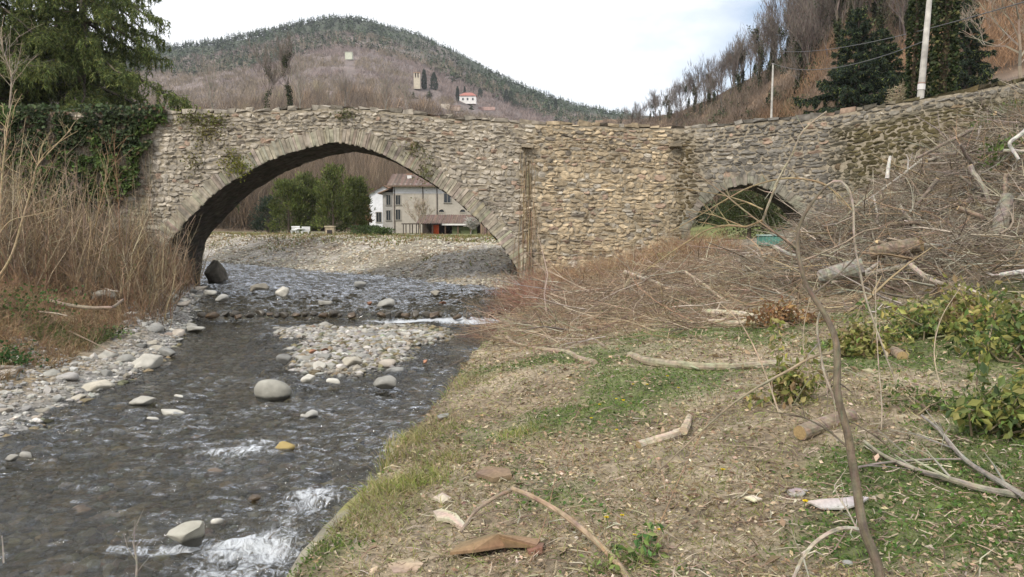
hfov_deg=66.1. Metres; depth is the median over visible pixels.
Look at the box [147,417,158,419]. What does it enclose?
boulder
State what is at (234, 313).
weir stone
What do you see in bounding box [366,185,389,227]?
white house
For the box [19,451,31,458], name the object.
boulder
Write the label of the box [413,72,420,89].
bell tower
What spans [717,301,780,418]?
whip
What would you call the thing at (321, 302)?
boulder
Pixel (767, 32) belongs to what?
bare tree
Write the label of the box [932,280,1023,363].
leafy shrub
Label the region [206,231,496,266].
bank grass
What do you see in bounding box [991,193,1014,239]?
trunk piece
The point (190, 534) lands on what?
boulder
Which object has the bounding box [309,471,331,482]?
boulder
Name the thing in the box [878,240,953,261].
cut limb
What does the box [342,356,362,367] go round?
boulder
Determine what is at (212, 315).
weir stone
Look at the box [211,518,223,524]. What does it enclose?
boulder
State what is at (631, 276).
fallen branch
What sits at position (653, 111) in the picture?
bare tree
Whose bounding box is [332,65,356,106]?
bare tree
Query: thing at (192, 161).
wall plant
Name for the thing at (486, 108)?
terrace wall
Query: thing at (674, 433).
billet
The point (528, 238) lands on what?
hanging vine
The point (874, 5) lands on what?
bare tree
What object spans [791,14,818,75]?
bare tree
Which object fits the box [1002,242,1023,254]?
cut limb
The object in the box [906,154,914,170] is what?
branch stub
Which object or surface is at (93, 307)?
fallen branch
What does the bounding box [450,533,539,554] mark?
bark slab
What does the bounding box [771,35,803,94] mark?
bare tree
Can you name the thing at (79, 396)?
stone
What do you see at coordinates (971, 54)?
cedar tree
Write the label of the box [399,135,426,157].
wall plant
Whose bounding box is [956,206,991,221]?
cut limb
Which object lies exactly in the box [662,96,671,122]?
bare tree
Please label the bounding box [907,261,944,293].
fallen branch
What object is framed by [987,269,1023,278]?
fallen branch
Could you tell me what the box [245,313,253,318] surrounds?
weir stone
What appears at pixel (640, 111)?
bare tree
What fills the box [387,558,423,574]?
rock
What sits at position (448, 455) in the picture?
grass tuft
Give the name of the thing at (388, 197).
window
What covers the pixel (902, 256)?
pole wood
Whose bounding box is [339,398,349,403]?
stone
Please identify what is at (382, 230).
juniper bush
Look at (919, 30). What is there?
overhead wire
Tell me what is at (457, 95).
cypress tree
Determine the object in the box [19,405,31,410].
stone
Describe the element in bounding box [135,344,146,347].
stone
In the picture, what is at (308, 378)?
boulder
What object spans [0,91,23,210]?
sapling
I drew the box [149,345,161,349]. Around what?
stone
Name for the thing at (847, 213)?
cut limb
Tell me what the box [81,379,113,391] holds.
boulder
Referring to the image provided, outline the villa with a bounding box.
[459,93,476,104]
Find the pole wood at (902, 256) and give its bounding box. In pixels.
[695,79,1023,312]
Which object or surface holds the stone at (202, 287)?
on the ground at (470, 436)
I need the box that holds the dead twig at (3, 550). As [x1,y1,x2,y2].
[1,536,4,562]
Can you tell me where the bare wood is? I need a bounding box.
[147,75,515,229]
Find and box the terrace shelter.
[417,214,479,233]
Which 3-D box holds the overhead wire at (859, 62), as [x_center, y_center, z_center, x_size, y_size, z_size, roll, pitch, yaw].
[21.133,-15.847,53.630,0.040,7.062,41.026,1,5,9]
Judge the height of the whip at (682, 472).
1.049 m
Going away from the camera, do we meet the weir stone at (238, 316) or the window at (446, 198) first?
the weir stone at (238, 316)
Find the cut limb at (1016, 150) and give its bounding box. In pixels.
[1003,149,1023,152]
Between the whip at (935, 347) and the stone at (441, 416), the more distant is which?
the stone at (441, 416)
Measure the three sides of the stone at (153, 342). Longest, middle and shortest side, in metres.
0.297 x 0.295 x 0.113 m
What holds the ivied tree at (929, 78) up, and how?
on the hill at (1007, 74)
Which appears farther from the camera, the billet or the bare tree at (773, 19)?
the bare tree at (773, 19)
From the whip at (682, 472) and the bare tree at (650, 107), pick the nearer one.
the whip at (682, 472)
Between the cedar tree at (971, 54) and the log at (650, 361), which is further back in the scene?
the cedar tree at (971, 54)
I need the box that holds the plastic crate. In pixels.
[756,234,782,244]
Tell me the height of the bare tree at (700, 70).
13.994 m
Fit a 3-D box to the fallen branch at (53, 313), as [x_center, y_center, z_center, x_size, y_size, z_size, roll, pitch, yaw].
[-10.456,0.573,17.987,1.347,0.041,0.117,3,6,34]
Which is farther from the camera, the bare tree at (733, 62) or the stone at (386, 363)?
the bare tree at (733, 62)
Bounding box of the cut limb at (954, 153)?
[928,152,959,155]
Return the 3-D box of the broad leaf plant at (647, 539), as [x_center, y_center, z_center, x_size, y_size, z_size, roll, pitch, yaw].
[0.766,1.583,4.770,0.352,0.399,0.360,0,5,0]
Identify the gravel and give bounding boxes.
[0,285,444,452]
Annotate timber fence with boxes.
[480,223,490,234]
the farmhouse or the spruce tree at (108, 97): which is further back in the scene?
the farmhouse
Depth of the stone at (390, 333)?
20.41 m
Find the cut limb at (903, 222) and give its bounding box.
[885,221,946,225]
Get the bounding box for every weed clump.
[0,274,86,320]
[0,330,48,372]
[81,254,154,277]
[81,318,134,339]
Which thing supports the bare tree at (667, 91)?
on the hill at (1007, 74)
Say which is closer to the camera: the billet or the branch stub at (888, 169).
the billet
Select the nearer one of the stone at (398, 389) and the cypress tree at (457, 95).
the stone at (398, 389)
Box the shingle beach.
[203,233,564,291]
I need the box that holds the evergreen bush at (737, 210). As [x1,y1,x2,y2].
[703,190,786,238]
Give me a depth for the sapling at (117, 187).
26.78 m
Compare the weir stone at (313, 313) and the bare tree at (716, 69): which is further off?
the bare tree at (716, 69)
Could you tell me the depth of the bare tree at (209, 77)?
115.14 m
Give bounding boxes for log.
[627,351,728,370]
[702,303,764,319]
[706,318,789,327]
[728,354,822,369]
[729,251,762,266]
[793,409,857,439]
[875,339,908,358]
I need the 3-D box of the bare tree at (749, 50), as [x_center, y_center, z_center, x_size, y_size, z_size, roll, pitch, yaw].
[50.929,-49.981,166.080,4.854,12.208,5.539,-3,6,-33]
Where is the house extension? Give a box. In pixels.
[378,187,393,232]
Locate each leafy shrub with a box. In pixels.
[734,316,827,410]
[820,309,880,350]
[827,311,924,360]
[853,298,948,341]
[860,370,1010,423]
[862,273,1023,339]
[862,296,950,330]
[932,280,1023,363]
[945,338,1023,440]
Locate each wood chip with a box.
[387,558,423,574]
[433,492,451,503]
[433,508,463,529]
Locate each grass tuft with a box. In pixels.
[314,503,384,538]
[332,432,424,514]
[344,458,467,497]
[345,469,433,506]
[382,421,451,454]
[412,440,497,469]
[476,414,583,441]
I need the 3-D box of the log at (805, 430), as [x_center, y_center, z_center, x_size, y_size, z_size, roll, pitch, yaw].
[2.856,1.231,7.142,0.835,0.170,0.152,-4,6,-37]
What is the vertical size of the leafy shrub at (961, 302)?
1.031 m
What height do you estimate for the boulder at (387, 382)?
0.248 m
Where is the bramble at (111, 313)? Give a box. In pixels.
[0,233,200,362]
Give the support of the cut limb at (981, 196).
on the brush pile
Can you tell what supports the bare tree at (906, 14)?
on the hill at (1007, 74)
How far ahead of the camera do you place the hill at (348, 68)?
709.17 m
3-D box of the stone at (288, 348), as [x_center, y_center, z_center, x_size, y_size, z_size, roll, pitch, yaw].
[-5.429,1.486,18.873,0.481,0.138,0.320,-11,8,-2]
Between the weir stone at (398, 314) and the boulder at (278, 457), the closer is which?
the boulder at (278, 457)
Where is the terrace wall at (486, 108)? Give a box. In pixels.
[478,107,494,109]
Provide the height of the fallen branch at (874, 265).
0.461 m
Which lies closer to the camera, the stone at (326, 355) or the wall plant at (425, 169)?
the stone at (326, 355)
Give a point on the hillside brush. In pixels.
(735, 112)
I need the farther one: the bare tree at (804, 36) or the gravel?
the bare tree at (804, 36)
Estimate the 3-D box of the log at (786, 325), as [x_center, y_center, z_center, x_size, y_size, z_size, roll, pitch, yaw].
[4.399,0.648,14.605,0.320,0.261,1.937,-3,6,-31]
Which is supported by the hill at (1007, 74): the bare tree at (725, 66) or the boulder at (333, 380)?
the bare tree at (725, 66)
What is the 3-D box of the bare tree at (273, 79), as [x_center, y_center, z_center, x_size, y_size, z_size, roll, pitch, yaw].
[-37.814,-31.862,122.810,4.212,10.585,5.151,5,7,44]
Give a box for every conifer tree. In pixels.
[247,195,287,232]
[264,177,313,233]
[289,171,327,232]
[305,161,356,232]
[337,174,375,231]
[352,202,374,232]
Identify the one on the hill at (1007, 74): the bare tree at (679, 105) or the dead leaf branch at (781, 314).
the bare tree at (679, 105)
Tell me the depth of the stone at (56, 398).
12.99 m
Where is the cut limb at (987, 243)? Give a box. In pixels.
[971,241,1003,244]
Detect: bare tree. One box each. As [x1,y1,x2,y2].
[193,51,220,108]
[246,28,294,106]
[251,51,282,108]
[287,50,311,107]
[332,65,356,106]
[377,59,398,108]
[393,68,411,108]
[624,108,636,122]
[635,106,644,120]
[639,102,649,121]
[645,96,653,121]
[647,89,664,119]
[648,97,659,117]
[650,94,659,109]
[654,94,663,119]
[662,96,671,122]
[663,87,673,116]
[664,89,677,118]
[668,78,682,116]
[670,78,686,111]
[671,92,684,125]
[681,77,691,100]
[682,67,704,112]
[682,77,694,112]
[688,54,714,107]
[688,75,700,113]
[692,79,709,115]
[701,64,711,100]
[703,74,712,105]
[705,67,728,113]
[705,70,715,103]
[706,53,729,99]
[710,47,731,88]
[717,48,736,88]
[718,42,747,91]
[724,47,745,96]
[725,33,745,86]
[731,28,747,96]
[731,37,752,88]
[734,29,753,81]
[742,24,766,81]
[742,26,761,77]
[743,32,775,92]
[746,3,777,79]
[756,25,785,81]
[758,0,786,59]
[758,16,787,70]
[759,1,782,53]
[759,14,783,74]
[769,12,789,68]
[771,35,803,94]
[777,0,801,72]
[780,0,794,58]
[781,8,794,61]
[782,2,817,75]
[786,14,811,104]
[791,3,827,85]
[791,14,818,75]
[802,0,828,77]
[802,1,819,48]
[807,0,839,58]
[813,0,844,52]
[833,0,851,52]
[845,0,864,38]
[850,0,867,22]
[871,0,881,24]
[875,0,899,44]
[885,0,913,46]
[893,0,907,50]
[899,12,901,33]
[951,0,1023,77]
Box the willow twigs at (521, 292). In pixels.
[456,257,571,343]
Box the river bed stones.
[0,296,510,576]
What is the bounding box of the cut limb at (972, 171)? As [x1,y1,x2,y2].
[967,164,989,201]
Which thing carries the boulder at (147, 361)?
on the ground at (470, 436)
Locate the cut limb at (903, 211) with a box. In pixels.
[899,204,916,230]
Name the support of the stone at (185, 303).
on the ground at (470, 436)
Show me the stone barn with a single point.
(457, 107)
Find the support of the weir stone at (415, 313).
in the water
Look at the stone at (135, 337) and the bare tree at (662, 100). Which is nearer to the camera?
the stone at (135, 337)
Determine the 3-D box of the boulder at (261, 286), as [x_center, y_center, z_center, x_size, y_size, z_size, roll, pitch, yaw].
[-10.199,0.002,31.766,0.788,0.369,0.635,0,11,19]
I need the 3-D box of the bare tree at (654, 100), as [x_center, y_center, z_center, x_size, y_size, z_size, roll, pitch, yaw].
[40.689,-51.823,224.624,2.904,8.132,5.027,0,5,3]
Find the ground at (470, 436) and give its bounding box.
[0,124,1023,576]
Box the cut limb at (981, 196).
[962,183,1020,201]
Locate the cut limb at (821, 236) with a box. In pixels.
[808,231,836,241]
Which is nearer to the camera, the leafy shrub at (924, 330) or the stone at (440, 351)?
the leafy shrub at (924, 330)
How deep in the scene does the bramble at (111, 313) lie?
19.75 m
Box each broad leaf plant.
[574,527,626,576]
[610,518,668,570]
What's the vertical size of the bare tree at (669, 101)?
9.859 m
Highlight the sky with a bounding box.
[2,0,796,115]
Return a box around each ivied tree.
[904,0,925,99]
[915,0,935,97]
[929,0,961,95]
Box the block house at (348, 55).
[345,52,352,59]
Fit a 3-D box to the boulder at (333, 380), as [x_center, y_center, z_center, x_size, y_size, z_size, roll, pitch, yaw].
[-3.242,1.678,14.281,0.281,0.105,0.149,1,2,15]
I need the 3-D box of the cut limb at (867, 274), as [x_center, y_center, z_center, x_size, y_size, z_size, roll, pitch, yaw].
[7.557,-0.340,16.482,1.904,0.472,0.180,-1,5,-7]
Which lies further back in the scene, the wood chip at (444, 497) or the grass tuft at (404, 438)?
the grass tuft at (404, 438)
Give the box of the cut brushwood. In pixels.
[437,199,909,371]
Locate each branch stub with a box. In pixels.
[679,414,691,434]
[885,156,891,179]
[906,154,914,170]
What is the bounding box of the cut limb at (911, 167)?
[860,159,921,205]
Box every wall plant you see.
[173,107,214,130]
[180,146,203,177]
[185,119,230,151]
[201,110,234,129]
[216,146,254,182]
[226,153,254,181]
[330,107,361,120]
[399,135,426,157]
[410,151,437,197]
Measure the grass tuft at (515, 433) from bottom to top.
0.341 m
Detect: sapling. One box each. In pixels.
[0,17,41,107]
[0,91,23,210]
[0,116,77,276]
[0,196,69,232]
[39,127,76,161]
[58,134,86,248]
[83,133,130,255]
[91,124,130,253]
[137,186,150,250]
[612,111,978,576]
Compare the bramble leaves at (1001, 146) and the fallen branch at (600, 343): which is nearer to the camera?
the fallen branch at (600, 343)
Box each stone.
[0,365,22,370]
[0,369,17,377]
[0,408,12,412]
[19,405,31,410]
[35,408,49,412]
[42,368,60,375]
[50,433,61,439]
[52,395,61,401]
[56,372,78,380]
[71,394,86,399]
[94,397,115,405]
[98,348,118,357]
[100,370,111,375]
[116,354,134,361]
[126,334,140,339]
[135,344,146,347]
[147,322,163,331]
[147,339,157,344]
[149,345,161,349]
[162,362,170,368]
[172,329,184,336]
[177,300,190,305]
[186,323,196,326]
[195,286,207,289]
[197,312,205,317]
[205,312,219,318]
[222,311,229,316]
[230,310,240,317]
[234,314,241,319]
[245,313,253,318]
[255,310,265,316]
[278,312,288,318]
[279,347,294,352]
[292,313,300,316]
[295,355,312,360]
[304,397,316,404]
[310,311,318,316]
[313,361,326,368]
[316,353,331,358]
[318,312,327,317]
[318,321,332,326]
[328,310,338,317]
[336,373,345,379]
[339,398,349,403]
[347,311,355,318]
[354,353,370,356]
[358,332,377,336]
[377,312,385,317]
[378,359,395,367]
[385,312,390,317]
[386,332,397,336]
[386,367,403,375]
[392,382,403,392]
[395,311,403,317]
[401,313,409,317]
[411,310,418,317]
[421,312,429,317]
[430,311,439,318]
[436,350,448,355]
[437,413,448,419]
[453,314,461,319]
[471,311,482,317]
[842,560,852,566]
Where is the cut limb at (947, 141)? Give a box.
[916,127,974,158]
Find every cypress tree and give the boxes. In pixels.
[421,69,426,89]
[429,72,437,89]
[455,86,459,102]
[478,88,482,96]
[503,89,508,103]
[509,90,513,102]
[553,98,557,109]
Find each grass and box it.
[0,263,153,382]
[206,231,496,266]
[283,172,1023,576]
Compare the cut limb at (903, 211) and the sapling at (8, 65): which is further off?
the sapling at (8, 65)
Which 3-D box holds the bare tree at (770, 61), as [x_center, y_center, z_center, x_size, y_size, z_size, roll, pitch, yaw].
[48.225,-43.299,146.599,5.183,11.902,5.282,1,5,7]
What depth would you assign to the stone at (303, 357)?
17.01 m
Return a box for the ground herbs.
[287,297,1023,576]
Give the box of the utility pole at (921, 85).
[917,0,931,98]
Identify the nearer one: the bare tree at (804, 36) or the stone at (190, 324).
the stone at (190, 324)
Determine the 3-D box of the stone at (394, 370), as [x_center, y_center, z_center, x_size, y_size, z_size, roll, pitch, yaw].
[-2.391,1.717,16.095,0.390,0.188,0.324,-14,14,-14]
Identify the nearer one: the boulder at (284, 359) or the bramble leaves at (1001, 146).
the boulder at (284, 359)
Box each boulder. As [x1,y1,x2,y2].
[5,454,18,461]
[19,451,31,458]
[67,505,97,516]
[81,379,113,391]
[91,290,116,302]
[129,396,155,405]
[132,353,162,369]
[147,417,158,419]
[159,347,175,356]
[161,409,184,416]
[166,520,204,546]
[187,326,204,332]
[203,468,227,477]
[204,260,227,290]
[204,290,216,295]
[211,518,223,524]
[215,294,228,301]
[248,494,260,500]
[250,283,268,293]
[254,379,291,402]
[255,481,276,490]
[270,452,294,463]
[275,286,289,297]
[275,441,294,452]
[276,354,292,364]
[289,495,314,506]
[301,374,314,382]
[304,410,317,419]
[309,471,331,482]
[318,300,332,305]
[326,378,339,383]
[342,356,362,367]
[354,281,366,288]
[373,375,396,388]
[377,298,394,308]
[430,290,439,294]
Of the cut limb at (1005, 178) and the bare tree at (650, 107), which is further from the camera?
the bare tree at (650, 107)
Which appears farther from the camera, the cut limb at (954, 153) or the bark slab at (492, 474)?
the cut limb at (954, 153)
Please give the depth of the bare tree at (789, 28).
141.22 m
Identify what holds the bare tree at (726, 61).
on the hill at (1007, 74)
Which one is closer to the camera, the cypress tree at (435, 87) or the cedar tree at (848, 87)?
the cedar tree at (848, 87)
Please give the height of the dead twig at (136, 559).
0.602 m
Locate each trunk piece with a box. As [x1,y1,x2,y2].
[817,258,864,283]
[869,236,923,259]
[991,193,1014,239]
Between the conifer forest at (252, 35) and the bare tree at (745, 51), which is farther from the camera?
the conifer forest at (252, 35)
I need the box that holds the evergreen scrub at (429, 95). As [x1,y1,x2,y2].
[238,86,474,226]
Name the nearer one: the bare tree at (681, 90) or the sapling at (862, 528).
the sapling at (862, 528)
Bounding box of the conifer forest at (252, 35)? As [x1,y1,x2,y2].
[110,11,638,122]
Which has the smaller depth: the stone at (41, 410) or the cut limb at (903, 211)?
the stone at (41, 410)
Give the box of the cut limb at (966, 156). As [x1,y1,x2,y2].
[959,143,979,174]
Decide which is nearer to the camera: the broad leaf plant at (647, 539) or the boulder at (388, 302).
the broad leaf plant at (647, 539)
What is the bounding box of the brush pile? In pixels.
[701,70,1023,323]
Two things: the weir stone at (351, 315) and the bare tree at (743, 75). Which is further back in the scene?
the bare tree at (743, 75)
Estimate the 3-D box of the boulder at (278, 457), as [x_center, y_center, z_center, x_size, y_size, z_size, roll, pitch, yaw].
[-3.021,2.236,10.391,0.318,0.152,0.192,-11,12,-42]
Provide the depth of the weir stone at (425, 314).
24.40 m
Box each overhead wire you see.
[773,39,929,69]
[783,1,1023,51]
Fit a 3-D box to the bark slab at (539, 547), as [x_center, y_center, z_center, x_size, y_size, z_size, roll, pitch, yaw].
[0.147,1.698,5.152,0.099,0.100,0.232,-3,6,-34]
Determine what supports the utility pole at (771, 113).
on the hill at (1007, 74)
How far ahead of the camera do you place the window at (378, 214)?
117.49 m
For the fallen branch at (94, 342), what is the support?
on the dry grass at (71, 355)
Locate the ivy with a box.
[0,102,172,242]
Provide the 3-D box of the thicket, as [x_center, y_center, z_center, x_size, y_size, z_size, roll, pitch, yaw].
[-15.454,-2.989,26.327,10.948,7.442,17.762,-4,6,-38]
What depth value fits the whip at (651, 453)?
6.04 m
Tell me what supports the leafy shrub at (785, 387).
on the ground at (470, 436)
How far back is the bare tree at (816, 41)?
106.33 m
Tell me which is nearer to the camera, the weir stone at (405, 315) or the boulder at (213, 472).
the boulder at (213, 472)
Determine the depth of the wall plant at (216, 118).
31.22 m
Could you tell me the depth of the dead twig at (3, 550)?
7.12 m
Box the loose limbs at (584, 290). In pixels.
[451,217,853,347]
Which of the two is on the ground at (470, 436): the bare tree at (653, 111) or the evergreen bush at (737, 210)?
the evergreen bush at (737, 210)
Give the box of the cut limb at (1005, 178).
[1003,173,1008,192]
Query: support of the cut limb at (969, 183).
on the brush pile
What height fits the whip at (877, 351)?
1.650 m
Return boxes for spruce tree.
[0,0,104,110]
[0,0,141,110]
[0,0,239,213]
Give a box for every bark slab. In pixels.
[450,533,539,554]
[476,466,511,482]
[524,542,543,555]
[744,495,761,501]
[785,488,808,496]
[807,496,868,509]
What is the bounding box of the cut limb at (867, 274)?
[830,262,916,283]
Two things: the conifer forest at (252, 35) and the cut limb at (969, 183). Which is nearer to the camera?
the cut limb at (969, 183)
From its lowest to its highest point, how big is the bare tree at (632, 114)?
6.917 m
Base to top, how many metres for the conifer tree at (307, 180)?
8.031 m
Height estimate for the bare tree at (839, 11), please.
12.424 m
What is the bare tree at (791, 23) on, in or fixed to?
on the hill at (1007, 74)
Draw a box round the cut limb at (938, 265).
[920,263,952,270]
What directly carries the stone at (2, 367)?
on the ground at (470, 436)
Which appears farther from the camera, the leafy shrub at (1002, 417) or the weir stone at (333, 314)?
the weir stone at (333, 314)
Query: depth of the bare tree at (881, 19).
81.81 m
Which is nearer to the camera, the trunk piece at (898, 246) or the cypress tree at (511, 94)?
the trunk piece at (898, 246)
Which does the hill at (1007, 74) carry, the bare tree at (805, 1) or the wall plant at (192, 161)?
the bare tree at (805, 1)
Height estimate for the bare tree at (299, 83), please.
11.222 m
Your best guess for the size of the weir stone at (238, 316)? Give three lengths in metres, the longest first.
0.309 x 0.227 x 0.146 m
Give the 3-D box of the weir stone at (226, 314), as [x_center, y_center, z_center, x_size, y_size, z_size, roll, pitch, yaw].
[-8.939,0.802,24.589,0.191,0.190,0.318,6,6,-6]
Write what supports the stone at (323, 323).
on the ground at (470, 436)
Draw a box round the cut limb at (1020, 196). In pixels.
[992,191,1023,218]
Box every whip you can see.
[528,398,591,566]
[626,407,676,500]
[638,363,731,561]
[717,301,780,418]
[793,276,827,376]
[859,258,882,428]
[930,279,967,404]
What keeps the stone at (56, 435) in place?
on the river bed stones
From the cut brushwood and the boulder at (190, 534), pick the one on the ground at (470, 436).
the cut brushwood
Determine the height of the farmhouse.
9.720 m
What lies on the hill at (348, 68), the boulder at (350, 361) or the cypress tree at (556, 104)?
the cypress tree at (556, 104)
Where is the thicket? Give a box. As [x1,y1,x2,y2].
[0,117,221,331]
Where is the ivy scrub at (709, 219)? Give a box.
[675,1,944,227]
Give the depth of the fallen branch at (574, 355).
13.16 m
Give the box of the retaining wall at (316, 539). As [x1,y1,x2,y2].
[286,471,387,576]
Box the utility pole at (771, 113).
[770,63,773,117]
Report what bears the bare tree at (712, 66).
on the hill at (1007, 74)
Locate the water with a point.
(260, 545)
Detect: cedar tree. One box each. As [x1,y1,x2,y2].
[793,5,903,113]
[864,26,911,104]
[926,0,999,95]
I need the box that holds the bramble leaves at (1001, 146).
[967,98,1023,171]
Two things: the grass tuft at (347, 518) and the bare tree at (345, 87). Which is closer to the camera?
the grass tuft at (347, 518)
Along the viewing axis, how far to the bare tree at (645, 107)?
232.00 m
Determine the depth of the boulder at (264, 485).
9.25 m
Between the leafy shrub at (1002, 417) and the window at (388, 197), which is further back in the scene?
the window at (388, 197)
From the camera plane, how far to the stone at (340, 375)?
15.53 m
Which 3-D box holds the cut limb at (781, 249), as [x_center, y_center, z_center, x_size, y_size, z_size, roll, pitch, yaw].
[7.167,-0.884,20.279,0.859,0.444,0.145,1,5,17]
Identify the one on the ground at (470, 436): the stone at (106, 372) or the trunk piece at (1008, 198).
the stone at (106, 372)
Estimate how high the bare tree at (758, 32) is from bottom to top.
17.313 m
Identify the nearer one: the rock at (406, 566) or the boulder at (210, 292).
the rock at (406, 566)
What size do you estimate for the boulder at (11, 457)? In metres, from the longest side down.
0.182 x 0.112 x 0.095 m
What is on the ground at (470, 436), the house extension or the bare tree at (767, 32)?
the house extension
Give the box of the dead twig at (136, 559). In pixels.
[123,509,156,576]
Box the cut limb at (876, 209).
[873,195,878,223]
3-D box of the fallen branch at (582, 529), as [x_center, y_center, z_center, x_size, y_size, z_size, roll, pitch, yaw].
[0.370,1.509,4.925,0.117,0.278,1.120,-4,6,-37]
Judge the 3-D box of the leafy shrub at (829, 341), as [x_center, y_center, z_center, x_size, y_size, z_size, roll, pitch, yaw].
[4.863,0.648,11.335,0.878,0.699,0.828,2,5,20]
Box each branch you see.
[1,298,123,309]
[38,311,67,315]
[68,330,121,352]
[460,488,511,532]
[505,336,597,364]
[511,486,630,576]
[550,283,641,303]
[577,334,605,346]
[617,259,655,298]
[623,269,675,289]
[684,271,721,298]
[735,295,846,329]
[850,260,880,282]
[858,458,961,469]
[863,428,1018,498]
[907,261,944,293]
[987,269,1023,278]
[1008,129,1023,166]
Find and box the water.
[0,261,519,576]
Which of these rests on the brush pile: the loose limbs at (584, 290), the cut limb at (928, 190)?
the cut limb at (928, 190)
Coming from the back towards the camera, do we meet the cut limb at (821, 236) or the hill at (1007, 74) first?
the hill at (1007, 74)
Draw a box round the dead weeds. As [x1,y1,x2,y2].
[523,223,755,284]
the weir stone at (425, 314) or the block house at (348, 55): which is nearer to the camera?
the weir stone at (425, 314)
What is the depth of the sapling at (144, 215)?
27.90 m
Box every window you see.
[375,212,381,222]
[385,195,391,205]
[385,210,391,220]
[395,195,400,204]
[395,209,400,219]
[443,193,450,202]
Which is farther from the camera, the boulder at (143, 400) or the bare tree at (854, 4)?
the bare tree at (854, 4)
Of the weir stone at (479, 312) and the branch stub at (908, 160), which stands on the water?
the weir stone at (479, 312)
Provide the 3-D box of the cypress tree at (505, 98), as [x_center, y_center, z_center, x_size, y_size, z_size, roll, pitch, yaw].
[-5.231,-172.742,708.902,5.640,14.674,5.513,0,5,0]
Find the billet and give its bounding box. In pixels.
[635,428,682,447]
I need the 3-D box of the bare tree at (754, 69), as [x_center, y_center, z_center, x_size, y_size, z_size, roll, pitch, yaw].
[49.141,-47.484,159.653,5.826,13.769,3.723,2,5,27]
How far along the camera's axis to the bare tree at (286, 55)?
116.05 m
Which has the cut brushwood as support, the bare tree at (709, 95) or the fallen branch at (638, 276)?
the fallen branch at (638, 276)
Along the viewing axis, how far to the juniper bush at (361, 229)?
73.14 m
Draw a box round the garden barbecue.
[324,226,335,234]
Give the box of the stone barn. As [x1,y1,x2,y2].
[441,104,460,111]
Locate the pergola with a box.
[401,223,418,234]
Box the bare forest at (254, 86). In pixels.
[56,29,618,124]
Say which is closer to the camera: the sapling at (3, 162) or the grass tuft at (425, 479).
the grass tuft at (425, 479)
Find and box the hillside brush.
[600,0,1023,209]
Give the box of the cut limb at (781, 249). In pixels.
[773,245,802,258]
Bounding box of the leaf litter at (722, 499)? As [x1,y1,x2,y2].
[294,151,1023,576]
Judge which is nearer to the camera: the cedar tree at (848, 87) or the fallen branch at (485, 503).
the fallen branch at (485, 503)
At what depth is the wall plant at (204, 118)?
31.17 m
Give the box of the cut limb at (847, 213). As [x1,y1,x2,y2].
[808,197,886,228]
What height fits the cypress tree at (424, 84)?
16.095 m
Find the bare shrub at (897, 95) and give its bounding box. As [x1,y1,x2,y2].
[885,78,916,102]
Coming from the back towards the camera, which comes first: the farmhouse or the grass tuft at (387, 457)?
the farmhouse
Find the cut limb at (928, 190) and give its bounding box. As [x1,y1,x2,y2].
[908,178,939,213]
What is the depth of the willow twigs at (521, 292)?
22.69 m
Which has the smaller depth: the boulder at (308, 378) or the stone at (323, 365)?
the boulder at (308, 378)
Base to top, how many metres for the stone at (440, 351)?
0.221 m
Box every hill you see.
[121,19,652,231]
[595,0,1023,238]
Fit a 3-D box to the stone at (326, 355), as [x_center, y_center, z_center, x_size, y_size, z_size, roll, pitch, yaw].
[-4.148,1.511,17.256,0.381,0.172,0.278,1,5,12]
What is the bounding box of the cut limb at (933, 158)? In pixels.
[925,156,947,162]
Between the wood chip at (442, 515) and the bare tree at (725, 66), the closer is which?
the wood chip at (442, 515)
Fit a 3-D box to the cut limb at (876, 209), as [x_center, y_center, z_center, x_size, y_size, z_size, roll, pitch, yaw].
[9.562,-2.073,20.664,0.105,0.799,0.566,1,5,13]
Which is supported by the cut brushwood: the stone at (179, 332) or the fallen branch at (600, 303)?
the fallen branch at (600, 303)
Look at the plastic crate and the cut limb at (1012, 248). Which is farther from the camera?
the plastic crate
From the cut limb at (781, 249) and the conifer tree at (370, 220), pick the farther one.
the conifer tree at (370, 220)
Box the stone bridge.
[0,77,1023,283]
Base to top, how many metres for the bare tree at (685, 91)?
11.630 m
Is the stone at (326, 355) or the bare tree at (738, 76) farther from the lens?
the bare tree at (738, 76)
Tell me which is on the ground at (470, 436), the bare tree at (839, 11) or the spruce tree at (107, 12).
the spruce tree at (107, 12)
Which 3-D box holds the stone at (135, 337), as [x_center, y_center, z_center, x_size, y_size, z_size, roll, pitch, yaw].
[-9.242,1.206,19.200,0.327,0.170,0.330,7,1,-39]
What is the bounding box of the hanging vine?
[512,148,539,277]
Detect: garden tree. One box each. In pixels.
[401,194,435,233]
[463,217,479,230]
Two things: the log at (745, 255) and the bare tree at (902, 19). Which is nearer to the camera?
the log at (745, 255)
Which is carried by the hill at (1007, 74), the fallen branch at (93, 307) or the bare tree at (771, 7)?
the bare tree at (771, 7)
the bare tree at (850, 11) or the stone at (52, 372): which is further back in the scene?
the bare tree at (850, 11)
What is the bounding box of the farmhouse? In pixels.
[386,174,470,232]
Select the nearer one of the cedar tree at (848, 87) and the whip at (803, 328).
the whip at (803, 328)
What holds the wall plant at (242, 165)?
attached to the stone bridge
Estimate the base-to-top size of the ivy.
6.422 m
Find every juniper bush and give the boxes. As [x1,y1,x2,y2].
[347,224,380,234]
[364,226,398,235]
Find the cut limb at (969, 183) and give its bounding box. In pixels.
[959,175,982,192]

